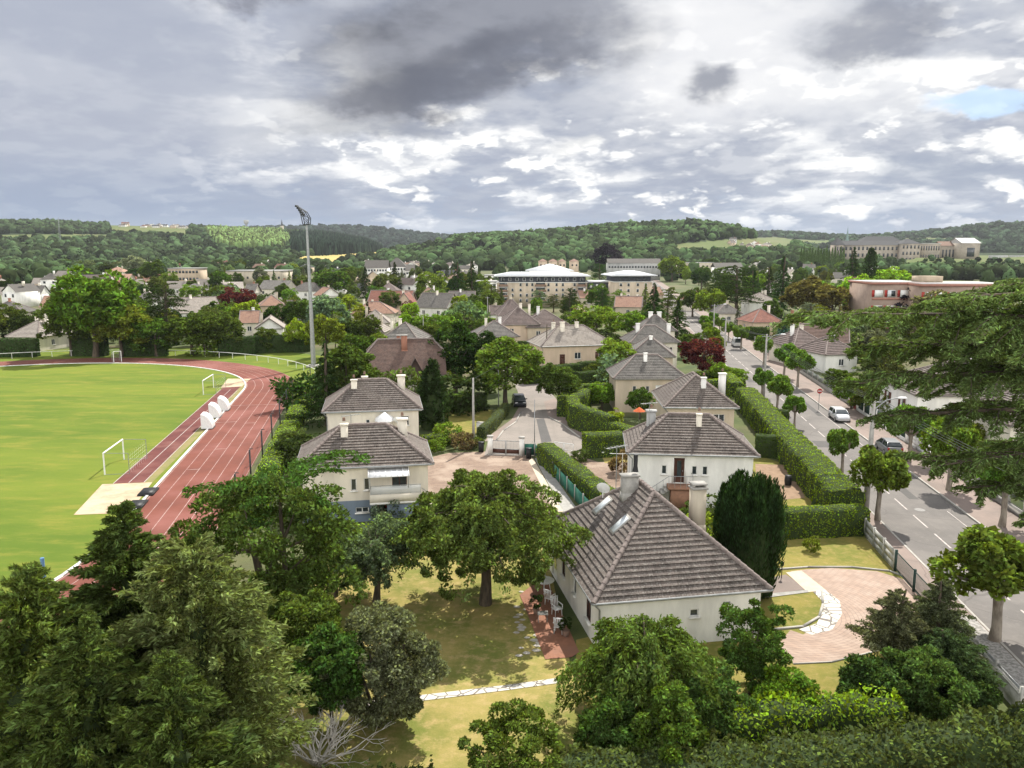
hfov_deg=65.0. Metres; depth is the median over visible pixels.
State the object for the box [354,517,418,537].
hedge
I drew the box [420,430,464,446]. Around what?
hedge
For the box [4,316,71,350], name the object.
house
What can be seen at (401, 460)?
house
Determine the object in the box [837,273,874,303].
broadleaf tree
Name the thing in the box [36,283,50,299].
house
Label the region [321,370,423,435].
house
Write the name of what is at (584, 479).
hedge
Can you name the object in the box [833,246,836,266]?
poplar
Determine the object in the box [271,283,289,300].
broadleaf tree
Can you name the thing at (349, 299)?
broadleaf tree
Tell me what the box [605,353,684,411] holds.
house
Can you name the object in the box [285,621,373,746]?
shrub
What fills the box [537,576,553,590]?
terrace table
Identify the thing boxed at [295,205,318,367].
floodlight mast
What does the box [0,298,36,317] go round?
house
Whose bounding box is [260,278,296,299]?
house
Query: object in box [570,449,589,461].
shrub
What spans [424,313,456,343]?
broadleaf tree
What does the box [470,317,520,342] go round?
house
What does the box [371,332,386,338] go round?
broadleaf tree
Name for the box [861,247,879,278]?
conifer
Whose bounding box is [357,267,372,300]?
conifer
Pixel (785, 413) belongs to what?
hedge
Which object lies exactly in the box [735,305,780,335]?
house
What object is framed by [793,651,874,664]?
kerb
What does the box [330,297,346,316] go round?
broadleaf tree
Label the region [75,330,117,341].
shrub
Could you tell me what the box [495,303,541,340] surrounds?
house
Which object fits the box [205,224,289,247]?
poplar plantation
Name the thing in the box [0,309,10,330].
broadleaf tree
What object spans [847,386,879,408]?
broadleaf tree
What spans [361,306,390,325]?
house
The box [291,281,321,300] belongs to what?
house
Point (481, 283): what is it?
broadleaf tree
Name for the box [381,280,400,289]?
house
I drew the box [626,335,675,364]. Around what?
house
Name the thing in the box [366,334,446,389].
house
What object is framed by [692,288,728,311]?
broadleaf tree
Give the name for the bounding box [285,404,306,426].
hedge
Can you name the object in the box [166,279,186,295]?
house
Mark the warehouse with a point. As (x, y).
(247, 275)
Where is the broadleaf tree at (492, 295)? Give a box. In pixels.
[478,290,502,308]
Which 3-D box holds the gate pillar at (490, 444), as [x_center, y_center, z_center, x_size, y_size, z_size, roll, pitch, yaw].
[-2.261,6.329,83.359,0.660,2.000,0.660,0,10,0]
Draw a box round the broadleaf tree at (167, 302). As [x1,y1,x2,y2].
[140,283,192,329]
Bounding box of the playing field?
[0,363,239,603]
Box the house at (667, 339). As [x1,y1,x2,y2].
[619,323,680,366]
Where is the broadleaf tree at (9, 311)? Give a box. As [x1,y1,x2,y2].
[0,302,27,328]
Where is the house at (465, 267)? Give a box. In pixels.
[459,264,473,270]
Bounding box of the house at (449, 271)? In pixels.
[438,269,461,276]
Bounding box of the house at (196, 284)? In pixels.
[177,281,208,296]
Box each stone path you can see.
[373,678,556,700]
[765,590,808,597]
[786,571,824,591]
[799,590,841,634]
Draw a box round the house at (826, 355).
[798,335,856,372]
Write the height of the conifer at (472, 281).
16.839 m
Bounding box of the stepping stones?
[513,591,540,656]
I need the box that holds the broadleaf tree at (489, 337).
[468,330,504,378]
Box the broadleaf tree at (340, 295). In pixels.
[338,292,347,301]
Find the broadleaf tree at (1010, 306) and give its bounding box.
[1003,302,1023,313]
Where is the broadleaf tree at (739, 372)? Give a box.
[731,368,749,380]
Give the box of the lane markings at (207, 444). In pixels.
[3,358,285,583]
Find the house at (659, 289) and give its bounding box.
[652,287,664,303]
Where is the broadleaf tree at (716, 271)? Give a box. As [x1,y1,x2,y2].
[712,267,727,279]
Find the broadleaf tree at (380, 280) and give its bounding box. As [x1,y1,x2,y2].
[372,271,398,288]
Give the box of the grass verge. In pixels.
[143,384,244,482]
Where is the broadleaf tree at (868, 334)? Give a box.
[861,328,886,344]
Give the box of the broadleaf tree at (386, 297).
[378,289,401,306]
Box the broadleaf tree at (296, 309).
[284,296,308,331]
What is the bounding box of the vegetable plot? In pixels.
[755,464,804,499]
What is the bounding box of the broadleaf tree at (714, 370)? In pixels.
[709,362,731,377]
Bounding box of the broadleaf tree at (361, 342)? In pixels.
[336,332,375,352]
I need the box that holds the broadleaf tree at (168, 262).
[159,257,178,273]
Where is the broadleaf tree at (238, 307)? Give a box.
[230,299,261,325]
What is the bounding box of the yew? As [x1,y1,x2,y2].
[712,468,788,600]
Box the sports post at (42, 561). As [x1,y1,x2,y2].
[40,557,45,577]
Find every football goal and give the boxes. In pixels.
[102,439,146,474]
[111,351,121,361]
[202,374,225,394]
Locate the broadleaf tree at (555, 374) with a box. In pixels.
[535,362,582,395]
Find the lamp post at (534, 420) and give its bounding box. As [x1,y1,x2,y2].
[534,399,534,442]
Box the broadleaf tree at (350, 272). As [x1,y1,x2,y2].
[347,269,356,280]
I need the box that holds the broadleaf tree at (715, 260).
[699,257,718,262]
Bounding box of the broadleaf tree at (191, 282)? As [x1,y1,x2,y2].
[184,279,196,287]
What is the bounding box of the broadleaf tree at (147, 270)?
[136,259,165,278]
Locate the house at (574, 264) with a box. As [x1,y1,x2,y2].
[569,259,578,272]
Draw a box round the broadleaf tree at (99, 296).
[45,264,147,356]
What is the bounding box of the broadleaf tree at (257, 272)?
[252,267,269,280]
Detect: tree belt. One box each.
[0,247,1017,283]
[898,261,1023,280]
[921,254,1020,264]
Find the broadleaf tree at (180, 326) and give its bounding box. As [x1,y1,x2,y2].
[160,313,214,355]
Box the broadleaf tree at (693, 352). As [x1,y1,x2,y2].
[677,337,726,370]
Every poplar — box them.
[802,246,805,263]
[808,246,810,261]
[811,248,813,261]
[816,245,819,261]
[819,248,821,263]
[822,249,824,264]
[824,245,827,262]
[828,250,830,263]
[830,247,833,265]
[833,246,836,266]
[836,250,838,262]
[839,246,841,263]
[842,248,844,261]
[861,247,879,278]
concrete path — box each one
[529,458,562,511]
[535,458,574,511]
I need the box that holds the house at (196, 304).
[167,295,218,316]
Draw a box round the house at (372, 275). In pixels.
[367,269,377,285]
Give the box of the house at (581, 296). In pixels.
[575,288,595,307]
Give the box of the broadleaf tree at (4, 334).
[0,317,24,337]
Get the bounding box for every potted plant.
[529,594,543,614]
[557,616,571,636]
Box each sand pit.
[74,482,151,514]
[222,379,249,387]
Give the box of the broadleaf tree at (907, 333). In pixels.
[899,320,932,340]
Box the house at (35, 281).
[31,278,40,284]
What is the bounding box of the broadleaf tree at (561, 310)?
[559,297,582,312]
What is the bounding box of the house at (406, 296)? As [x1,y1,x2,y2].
[397,290,416,313]
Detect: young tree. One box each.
[268,587,345,707]
[712,597,795,694]
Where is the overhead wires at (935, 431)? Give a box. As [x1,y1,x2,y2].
[873,399,1004,470]
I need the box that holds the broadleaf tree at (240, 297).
[217,286,256,308]
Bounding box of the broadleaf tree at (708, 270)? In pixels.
[698,265,711,275]
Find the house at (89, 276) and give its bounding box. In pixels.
[83,273,114,279]
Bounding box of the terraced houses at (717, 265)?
[711,263,742,282]
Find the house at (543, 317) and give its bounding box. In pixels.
[526,306,570,339]
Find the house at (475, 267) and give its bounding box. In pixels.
[470,261,477,270]
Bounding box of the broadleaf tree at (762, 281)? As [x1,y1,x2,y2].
[741,274,766,290]
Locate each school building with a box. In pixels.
[848,280,926,332]
[907,276,993,334]
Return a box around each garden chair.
[543,589,555,602]
[550,595,562,616]
[553,617,563,633]
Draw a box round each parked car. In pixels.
[512,393,526,406]
[731,337,742,346]
[828,406,850,421]
[874,437,903,454]
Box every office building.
[476,280,496,294]
[484,274,497,280]
[676,262,713,271]
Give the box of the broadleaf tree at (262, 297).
[256,294,264,299]
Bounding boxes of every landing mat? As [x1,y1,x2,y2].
[132,499,148,508]
[137,487,158,495]
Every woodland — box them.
[0,218,381,261]
[237,223,452,247]
[376,217,828,264]
[757,220,1023,252]
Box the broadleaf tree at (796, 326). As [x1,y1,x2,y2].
[774,324,798,333]
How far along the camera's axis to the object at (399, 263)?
535.20 m
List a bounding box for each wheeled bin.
[478,441,483,451]
[526,447,531,458]
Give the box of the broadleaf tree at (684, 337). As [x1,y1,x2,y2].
[677,333,705,350]
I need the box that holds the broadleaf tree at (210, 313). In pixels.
[199,310,219,317]
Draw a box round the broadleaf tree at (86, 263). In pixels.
[82,260,95,266]
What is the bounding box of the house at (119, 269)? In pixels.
[106,266,126,273]
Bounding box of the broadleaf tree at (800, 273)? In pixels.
[792,269,804,280]
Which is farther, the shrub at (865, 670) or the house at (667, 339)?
the house at (667, 339)
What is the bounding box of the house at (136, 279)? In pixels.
[119,277,143,283]
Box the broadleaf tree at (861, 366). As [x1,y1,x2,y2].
[859,359,877,372]
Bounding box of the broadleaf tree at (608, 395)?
[588,381,614,409]
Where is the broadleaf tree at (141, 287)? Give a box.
[130,284,150,295]
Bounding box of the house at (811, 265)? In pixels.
[802,263,815,274]
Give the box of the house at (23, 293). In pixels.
[1,281,40,306]
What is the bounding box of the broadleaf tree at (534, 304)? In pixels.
[530,298,541,313]
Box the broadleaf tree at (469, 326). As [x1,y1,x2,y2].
[462,317,473,328]
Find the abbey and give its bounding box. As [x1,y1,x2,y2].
[830,236,940,259]
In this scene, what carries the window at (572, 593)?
in the house at (650, 551)
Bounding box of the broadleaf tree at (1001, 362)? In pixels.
[989,335,1007,363]
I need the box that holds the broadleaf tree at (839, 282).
[833,280,841,310]
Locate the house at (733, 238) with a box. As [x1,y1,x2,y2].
[729,237,736,243]
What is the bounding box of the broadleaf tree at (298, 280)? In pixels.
[292,274,307,285]
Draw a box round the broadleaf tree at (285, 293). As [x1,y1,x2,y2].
[281,288,298,299]
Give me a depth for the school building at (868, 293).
204.43 m
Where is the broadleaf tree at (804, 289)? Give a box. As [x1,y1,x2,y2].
[778,275,842,307]
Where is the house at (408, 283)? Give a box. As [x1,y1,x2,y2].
[397,276,418,291]
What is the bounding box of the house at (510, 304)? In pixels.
[494,295,522,319]
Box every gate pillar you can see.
[487,435,492,454]
[518,436,524,455]
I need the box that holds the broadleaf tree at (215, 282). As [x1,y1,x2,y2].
[208,277,222,286]
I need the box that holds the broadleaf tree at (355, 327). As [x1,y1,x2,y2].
[341,318,364,342]
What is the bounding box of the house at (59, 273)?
[55,269,74,276]
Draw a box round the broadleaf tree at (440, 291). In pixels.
[435,288,444,292]
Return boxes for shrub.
[31,303,85,330]
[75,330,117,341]
[133,297,155,305]
[133,299,148,307]
[181,334,220,356]
[199,284,242,300]
[210,289,247,305]
[222,306,242,331]
[254,293,279,304]
[269,371,331,410]
[270,433,320,467]
[275,381,297,397]
[277,427,312,456]
[277,696,395,767]
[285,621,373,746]
[312,599,450,730]
[365,285,385,299]
[369,499,403,519]
[381,366,447,393]
[428,437,446,452]
[432,421,464,441]
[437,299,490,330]
[441,372,494,415]
[446,348,469,375]
[448,431,477,450]
[457,697,564,767]
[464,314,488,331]
[469,436,484,447]
[559,311,578,323]
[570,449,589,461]
[572,690,638,751]
[582,363,598,371]
[590,353,624,382]
[591,372,608,382]
[592,328,621,347]
[607,449,627,472]
[608,407,624,422]
[627,679,714,765]
[679,493,717,527]
[685,665,759,741]
[686,511,718,536]
[743,663,824,706]
[768,321,795,334]
[802,535,821,553]
[835,652,914,712]
[847,331,863,346]
[848,366,873,379]
[850,323,873,338]
[851,306,887,333]
[859,335,909,372]
[874,644,979,722]
[882,365,905,370]
[915,662,1003,714]
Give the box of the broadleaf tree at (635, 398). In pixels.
[624,386,655,418]
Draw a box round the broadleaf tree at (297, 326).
[281,317,308,342]
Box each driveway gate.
[493,440,518,454]
[554,442,573,454]
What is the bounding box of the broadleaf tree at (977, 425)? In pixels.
[954,422,986,447]
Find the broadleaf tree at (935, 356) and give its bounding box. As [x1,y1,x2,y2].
[929,338,951,360]
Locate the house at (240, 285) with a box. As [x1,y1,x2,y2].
[221,280,243,290]
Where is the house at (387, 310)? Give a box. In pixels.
[350,299,399,323]
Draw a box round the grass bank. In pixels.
[0,348,349,395]
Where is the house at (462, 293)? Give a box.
[448,289,475,297]
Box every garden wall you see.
[906,435,930,452]
[954,471,1023,519]
[988,255,1007,257]
[1009,255,1023,256]
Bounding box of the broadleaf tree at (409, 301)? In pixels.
[401,300,413,312]
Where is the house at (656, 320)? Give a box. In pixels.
[632,312,677,336]
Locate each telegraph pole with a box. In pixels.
[472,378,474,447]
[712,304,722,327]
[722,317,729,357]
[762,334,785,396]
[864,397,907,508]
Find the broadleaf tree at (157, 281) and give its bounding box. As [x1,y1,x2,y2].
[147,277,168,291]
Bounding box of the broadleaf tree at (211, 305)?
[201,301,220,309]
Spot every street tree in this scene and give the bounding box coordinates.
[699,315,712,323]
[701,321,712,338]
[701,327,720,338]
[709,312,718,320]
[709,336,726,346]
[714,317,724,328]
[720,321,734,340]
[732,324,749,348]
[753,335,773,364]
[753,368,773,395]
[766,373,793,407]
[773,342,796,374]
[782,395,806,427]
[784,348,816,386]
[826,428,858,472]
[847,444,911,520]
[885,403,932,461]
[918,416,981,490]
[927,523,1023,642]
[976,449,1008,527]
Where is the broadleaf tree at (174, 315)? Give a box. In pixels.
[155,308,177,329]
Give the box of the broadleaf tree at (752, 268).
[741,264,755,276]
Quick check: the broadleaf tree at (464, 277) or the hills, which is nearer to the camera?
the broadleaf tree at (464, 277)
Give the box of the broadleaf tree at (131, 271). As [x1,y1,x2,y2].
[125,268,140,276]
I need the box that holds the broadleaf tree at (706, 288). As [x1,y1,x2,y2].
[701,286,713,293]
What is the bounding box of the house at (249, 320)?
[239,307,260,335]
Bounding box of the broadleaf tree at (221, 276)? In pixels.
[207,270,231,286]
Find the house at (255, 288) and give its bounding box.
[243,282,261,295]
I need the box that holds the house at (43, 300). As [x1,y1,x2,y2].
[38,295,49,314]
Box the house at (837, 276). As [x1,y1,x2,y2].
[831,272,850,282]
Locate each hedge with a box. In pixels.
[0,337,40,356]
[71,337,109,356]
[122,337,168,356]
[217,335,255,355]
[238,419,300,526]
[253,334,309,353]
[265,754,434,767]
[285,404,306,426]
[293,383,316,411]
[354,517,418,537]
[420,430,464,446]
[446,392,487,411]
[477,402,509,438]
[517,340,529,344]
[523,363,582,384]
[536,442,614,500]
[556,382,608,416]
[559,698,1023,767]
[565,388,619,431]
[573,369,606,383]
[577,358,616,370]
[581,430,623,458]
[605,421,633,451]
[647,683,907,746]
[695,367,739,378]
[706,376,745,392]
[707,355,743,397]
[734,387,865,505]
[746,326,769,339]
[755,433,778,458]
[777,408,789,419]
[783,503,870,539]
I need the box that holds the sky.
[0,0,1023,233]
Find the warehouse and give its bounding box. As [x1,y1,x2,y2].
[226,270,292,283]
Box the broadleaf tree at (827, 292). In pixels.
[810,283,851,312]
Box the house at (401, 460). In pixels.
[297,412,434,523]
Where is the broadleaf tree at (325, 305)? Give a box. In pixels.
[302,293,351,333]
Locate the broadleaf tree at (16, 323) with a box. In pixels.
[9,311,42,331]
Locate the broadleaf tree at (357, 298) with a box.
[347,293,360,309]
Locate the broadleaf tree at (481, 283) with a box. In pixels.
[473,279,491,293]
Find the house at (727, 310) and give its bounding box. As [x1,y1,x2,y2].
[709,300,742,324]
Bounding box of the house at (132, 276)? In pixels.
[114,274,134,278]
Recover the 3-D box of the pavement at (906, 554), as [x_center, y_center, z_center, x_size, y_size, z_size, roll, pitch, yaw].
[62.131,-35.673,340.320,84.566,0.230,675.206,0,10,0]
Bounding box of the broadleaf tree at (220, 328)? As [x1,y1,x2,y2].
[189,311,246,344]
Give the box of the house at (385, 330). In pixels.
[367,314,393,335]
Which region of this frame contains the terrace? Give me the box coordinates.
[520,584,578,658]
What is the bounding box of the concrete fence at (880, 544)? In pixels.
[864,518,894,569]
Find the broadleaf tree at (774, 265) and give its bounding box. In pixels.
[772,263,780,269]
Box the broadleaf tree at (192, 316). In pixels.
[187,311,205,345]
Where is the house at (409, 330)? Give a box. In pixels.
[384,318,431,337]
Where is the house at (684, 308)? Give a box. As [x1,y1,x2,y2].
[680,288,698,310]
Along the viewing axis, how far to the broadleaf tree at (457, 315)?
182.18 m
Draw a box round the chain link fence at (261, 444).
[234,365,314,479]
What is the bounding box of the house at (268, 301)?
[258,292,285,322]
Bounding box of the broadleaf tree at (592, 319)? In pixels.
[567,304,625,332]
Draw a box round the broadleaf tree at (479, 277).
[475,274,484,281]
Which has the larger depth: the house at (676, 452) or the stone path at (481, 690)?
the house at (676, 452)
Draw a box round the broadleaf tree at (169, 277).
[159,271,178,281]
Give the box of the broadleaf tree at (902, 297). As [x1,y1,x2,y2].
[894,287,912,306]
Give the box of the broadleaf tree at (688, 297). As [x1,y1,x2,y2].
[677,287,705,316]
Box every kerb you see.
[0,363,245,580]
[496,411,521,439]
[548,416,580,437]
[653,280,985,527]
[746,385,1023,666]
[775,590,823,629]
[777,566,902,575]
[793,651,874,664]
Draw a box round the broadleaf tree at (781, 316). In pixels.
[778,305,783,318]
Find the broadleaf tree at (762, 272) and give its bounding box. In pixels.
[757,270,764,278]
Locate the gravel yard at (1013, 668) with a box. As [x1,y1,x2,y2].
[960,616,1023,685]
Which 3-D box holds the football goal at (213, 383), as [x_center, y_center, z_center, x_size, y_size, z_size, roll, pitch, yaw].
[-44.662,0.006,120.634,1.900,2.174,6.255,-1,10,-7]
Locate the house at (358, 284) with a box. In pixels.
[354,283,367,297]
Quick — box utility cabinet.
[476,421,482,432]
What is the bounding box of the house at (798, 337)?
[769,324,817,362]
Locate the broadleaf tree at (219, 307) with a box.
[213,301,235,316]
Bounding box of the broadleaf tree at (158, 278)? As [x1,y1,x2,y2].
[149,276,168,291]
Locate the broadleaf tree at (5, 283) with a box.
[0,278,13,286]
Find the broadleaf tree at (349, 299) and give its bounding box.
[341,294,358,314]
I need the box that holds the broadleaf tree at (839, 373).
[822,368,852,383]
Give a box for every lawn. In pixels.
[235,539,607,767]
[444,410,491,439]
[576,536,945,751]
[603,455,627,462]
[753,458,811,506]
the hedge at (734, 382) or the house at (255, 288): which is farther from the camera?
the house at (255, 288)
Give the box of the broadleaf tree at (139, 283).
[128,280,147,292]
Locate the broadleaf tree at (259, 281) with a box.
[256,276,269,285]
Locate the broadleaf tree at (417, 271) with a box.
[407,267,422,277]
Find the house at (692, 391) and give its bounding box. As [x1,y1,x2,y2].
[651,368,739,427]
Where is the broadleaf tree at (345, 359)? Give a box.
[315,342,385,394]
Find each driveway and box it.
[428,451,549,511]
[575,457,626,487]
[780,568,918,662]
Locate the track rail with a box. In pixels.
[0,350,311,369]
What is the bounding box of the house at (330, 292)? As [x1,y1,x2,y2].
[313,285,338,299]
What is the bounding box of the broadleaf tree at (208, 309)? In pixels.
[198,306,223,317]
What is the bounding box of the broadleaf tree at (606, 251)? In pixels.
[592,243,623,264]
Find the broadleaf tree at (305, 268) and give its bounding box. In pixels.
[302,264,312,276]
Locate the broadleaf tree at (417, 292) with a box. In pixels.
[415,287,424,299]
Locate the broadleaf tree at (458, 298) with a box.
[450,294,467,304]
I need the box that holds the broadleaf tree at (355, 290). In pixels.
[345,284,360,296]
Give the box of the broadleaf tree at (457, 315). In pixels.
[442,312,464,330]
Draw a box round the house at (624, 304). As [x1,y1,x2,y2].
[614,294,643,316]
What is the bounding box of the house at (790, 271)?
[781,267,794,282]
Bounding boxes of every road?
[484,363,581,455]
[651,280,1023,662]
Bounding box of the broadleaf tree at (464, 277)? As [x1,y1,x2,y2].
[454,272,466,287]
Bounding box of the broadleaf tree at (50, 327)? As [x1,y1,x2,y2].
[35,300,90,355]
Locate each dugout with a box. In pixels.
[200,412,215,429]
[208,402,221,417]
[217,396,230,410]
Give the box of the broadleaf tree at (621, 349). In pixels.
[595,337,636,366]
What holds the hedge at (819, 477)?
on the ground at (632, 419)
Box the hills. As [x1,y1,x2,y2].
[0,225,1023,266]
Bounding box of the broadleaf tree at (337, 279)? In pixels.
[312,267,350,290]
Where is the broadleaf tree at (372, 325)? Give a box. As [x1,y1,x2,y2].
[354,314,381,336]
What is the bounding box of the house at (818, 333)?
[799,323,849,344]
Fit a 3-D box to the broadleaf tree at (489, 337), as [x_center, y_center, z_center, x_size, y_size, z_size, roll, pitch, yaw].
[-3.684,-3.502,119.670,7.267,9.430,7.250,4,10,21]
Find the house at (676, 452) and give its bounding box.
[622,402,760,508]
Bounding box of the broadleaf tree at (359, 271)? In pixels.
[352,267,362,283]
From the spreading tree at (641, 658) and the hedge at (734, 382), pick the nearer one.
the spreading tree at (641, 658)
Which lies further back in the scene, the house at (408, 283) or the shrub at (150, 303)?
the house at (408, 283)
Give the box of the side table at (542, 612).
[537,611,547,622]
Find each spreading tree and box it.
[384,468,594,606]
[548,613,737,744]
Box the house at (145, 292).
[135,289,163,310]
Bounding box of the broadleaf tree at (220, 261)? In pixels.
[213,259,223,263]
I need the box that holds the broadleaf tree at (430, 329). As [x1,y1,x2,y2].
[419,322,441,337]
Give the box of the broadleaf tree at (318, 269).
[316,265,325,273]
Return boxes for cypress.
[415,357,451,430]
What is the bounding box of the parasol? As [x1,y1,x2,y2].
[634,407,644,411]
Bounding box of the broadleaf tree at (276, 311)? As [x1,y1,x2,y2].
[263,303,292,324]
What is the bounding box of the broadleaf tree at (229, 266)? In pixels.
[220,264,235,270]
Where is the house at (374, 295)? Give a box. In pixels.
[367,288,416,308]
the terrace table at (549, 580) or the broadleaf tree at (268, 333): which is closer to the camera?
the terrace table at (549, 580)
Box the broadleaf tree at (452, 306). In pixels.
[448,300,478,319]
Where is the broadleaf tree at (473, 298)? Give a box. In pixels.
[467,294,481,302]
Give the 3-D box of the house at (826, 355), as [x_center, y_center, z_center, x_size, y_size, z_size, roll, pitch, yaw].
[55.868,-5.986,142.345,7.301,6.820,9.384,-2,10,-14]
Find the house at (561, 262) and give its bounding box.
[558,259,565,267]
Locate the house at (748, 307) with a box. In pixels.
[740,290,779,315]
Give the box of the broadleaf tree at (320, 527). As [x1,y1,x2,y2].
[166,474,369,638]
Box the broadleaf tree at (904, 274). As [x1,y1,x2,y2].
[870,266,911,280]
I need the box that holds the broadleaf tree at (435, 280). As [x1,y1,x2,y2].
[415,271,449,290]
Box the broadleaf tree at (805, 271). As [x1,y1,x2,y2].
[797,267,808,278]
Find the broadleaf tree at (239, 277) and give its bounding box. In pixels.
[232,272,244,281]
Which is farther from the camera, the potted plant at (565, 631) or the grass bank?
the grass bank
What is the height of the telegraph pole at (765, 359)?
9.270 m
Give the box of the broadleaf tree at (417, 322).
[409,314,435,327]
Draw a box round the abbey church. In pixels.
[936,238,980,258]
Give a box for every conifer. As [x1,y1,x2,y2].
[0,560,133,767]
[0,611,201,767]
[53,499,259,705]
[95,649,280,767]
[103,531,326,767]
[297,341,340,429]
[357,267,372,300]
[360,302,371,319]
[389,262,402,288]
[445,262,468,292]
[464,260,483,295]
[497,288,504,304]
[641,282,669,322]
[642,284,651,311]
[668,299,691,345]
[733,305,739,325]
[739,270,760,310]
[761,267,778,297]
[767,316,789,352]
[768,256,800,310]
[825,272,830,283]
[840,247,860,279]
[844,588,932,674]
[902,579,988,661]
[902,627,1007,689]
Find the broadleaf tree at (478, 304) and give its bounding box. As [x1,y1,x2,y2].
[474,300,489,315]
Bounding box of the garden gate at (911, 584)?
[894,549,930,596]
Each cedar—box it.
[182,448,373,601]
[479,284,498,299]
[531,289,550,305]
[545,294,561,311]
[558,287,580,315]
[590,263,607,279]
[592,288,612,307]
[606,289,625,306]
[655,287,686,320]
[707,272,732,296]
[709,265,764,308]
[774,277,1023,527]
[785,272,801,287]
[799,302,824,322]
[830,266,841,271]
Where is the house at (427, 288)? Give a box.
[421,286,434,293]
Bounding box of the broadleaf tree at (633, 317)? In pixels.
[615,310,645,332]
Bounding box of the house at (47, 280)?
[40,271,61,290]
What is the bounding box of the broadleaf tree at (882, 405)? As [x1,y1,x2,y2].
[876,393,889,410]
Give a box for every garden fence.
[524,443,534,455]
[535,443,588,504]
[754,336,848,403]
[857,402,906,441]
[959,631,1023,705]
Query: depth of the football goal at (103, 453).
77.83 m
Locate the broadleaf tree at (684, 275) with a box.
[681,267,690,283]
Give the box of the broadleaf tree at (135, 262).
[119,255,147,269]
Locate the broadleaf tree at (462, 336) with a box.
[427,319,481,391]
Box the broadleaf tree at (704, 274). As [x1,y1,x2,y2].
[690,268,713,288]
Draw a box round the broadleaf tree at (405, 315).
[396,311,411,326]
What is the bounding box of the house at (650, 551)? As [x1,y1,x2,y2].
[549,444,773,643]
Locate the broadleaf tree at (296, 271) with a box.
[293,267,300,278]
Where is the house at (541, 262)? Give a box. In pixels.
[538,259,546,265]
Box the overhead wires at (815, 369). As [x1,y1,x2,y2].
[767,336,879,398]
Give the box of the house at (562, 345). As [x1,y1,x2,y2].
[527,319,606,365]
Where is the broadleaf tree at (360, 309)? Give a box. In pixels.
[351,303,364,320]
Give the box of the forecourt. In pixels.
[773,574,803,592]
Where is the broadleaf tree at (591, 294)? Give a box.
[583,283,609,308]
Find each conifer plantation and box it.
[290,228,382,255]
[290,229,363,244]
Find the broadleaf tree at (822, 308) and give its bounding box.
[799,304,828,311]
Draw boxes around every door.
[552,550,556,576]
[560,354,564,363]
[673,458,684,482]
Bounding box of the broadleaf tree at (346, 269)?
[337,266,356,279]
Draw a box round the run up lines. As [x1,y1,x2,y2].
[114,390,229,482]
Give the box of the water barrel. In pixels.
[784,475,791,485]
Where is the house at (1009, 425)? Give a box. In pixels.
[960,391,1023,448]
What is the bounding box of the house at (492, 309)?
[488,303,501,317]
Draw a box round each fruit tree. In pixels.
[296,531,369,596]
[329,511,424,601]
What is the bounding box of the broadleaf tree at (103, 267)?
[95,263,114,272]
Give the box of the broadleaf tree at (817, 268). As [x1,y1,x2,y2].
[814,265,828,275]
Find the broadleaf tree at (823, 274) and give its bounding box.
[818,270,834,280]
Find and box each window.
[350,479,357,491]
[355,507,369,513]
[363,478,369,491]
[391,476,407,489]
[559,562,564,580]
[570,579,575,598]
[575,352,580,358]
[583,599,590,626]
[660,465,667,475]
[688,609,700,619]
[691,466,697,475]
[701,466,708,476]
[713,414,724,420]
[839,359,843,365]
[874,290,882,296]
[887,290,895,296]
[900,290,908,296]
[966,248,974,256]
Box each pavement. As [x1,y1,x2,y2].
[485,406,520,440]
[544,398,581,436]
[654,280,1023,542]
[664,306,1023,667]
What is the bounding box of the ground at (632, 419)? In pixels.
[0,267,1023,713]
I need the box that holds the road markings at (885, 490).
[692,320,1023,612]
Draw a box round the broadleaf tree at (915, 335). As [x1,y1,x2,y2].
[910,327,927,338]
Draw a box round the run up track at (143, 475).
[113,386,240,483]
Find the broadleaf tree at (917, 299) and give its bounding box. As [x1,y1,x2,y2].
[909,289,962,327]
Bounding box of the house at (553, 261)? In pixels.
[549,259,557,265]
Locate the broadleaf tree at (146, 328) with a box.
[123,317,181,356]
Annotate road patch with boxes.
[536,418,550,442]
[805,402,822,415]
[812,441,828,446]
[900,488,917,498]
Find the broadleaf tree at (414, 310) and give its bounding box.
[400,302,419,316]
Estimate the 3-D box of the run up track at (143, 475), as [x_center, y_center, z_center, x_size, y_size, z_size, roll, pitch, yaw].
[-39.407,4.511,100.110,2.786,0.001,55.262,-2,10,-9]
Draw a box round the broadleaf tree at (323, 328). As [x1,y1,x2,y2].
[303,313,346,345]
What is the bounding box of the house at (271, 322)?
[254,313,284,334]
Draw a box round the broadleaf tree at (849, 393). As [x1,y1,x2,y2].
[832,376,863,408]
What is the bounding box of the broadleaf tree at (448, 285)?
[446,278,456,290]
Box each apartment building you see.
[167,268,207,280]
[364,260,390,282]
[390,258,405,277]
[405,264,415,277]
[494,272,590,306]
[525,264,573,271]
[585,280,608,301]
[601,271,657,307]
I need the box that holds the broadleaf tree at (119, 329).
[88,303,152,356]
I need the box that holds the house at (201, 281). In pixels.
[195,277,209,285]
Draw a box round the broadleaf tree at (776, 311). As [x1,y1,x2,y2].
[762,298,782,316]
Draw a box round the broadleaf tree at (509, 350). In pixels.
[473,336,544,402]
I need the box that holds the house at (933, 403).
[879,358,1012,438]
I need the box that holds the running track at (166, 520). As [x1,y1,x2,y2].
[0,358,289,621]
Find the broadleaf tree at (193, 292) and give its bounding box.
[178,284,201,296]
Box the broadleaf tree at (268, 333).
[253,327,279,348]
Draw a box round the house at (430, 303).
[417,291,456,318]
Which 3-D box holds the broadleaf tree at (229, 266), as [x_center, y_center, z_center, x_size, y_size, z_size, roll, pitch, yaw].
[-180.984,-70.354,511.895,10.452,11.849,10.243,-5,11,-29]
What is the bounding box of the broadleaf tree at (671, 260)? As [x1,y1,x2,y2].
[657,255,689,281]

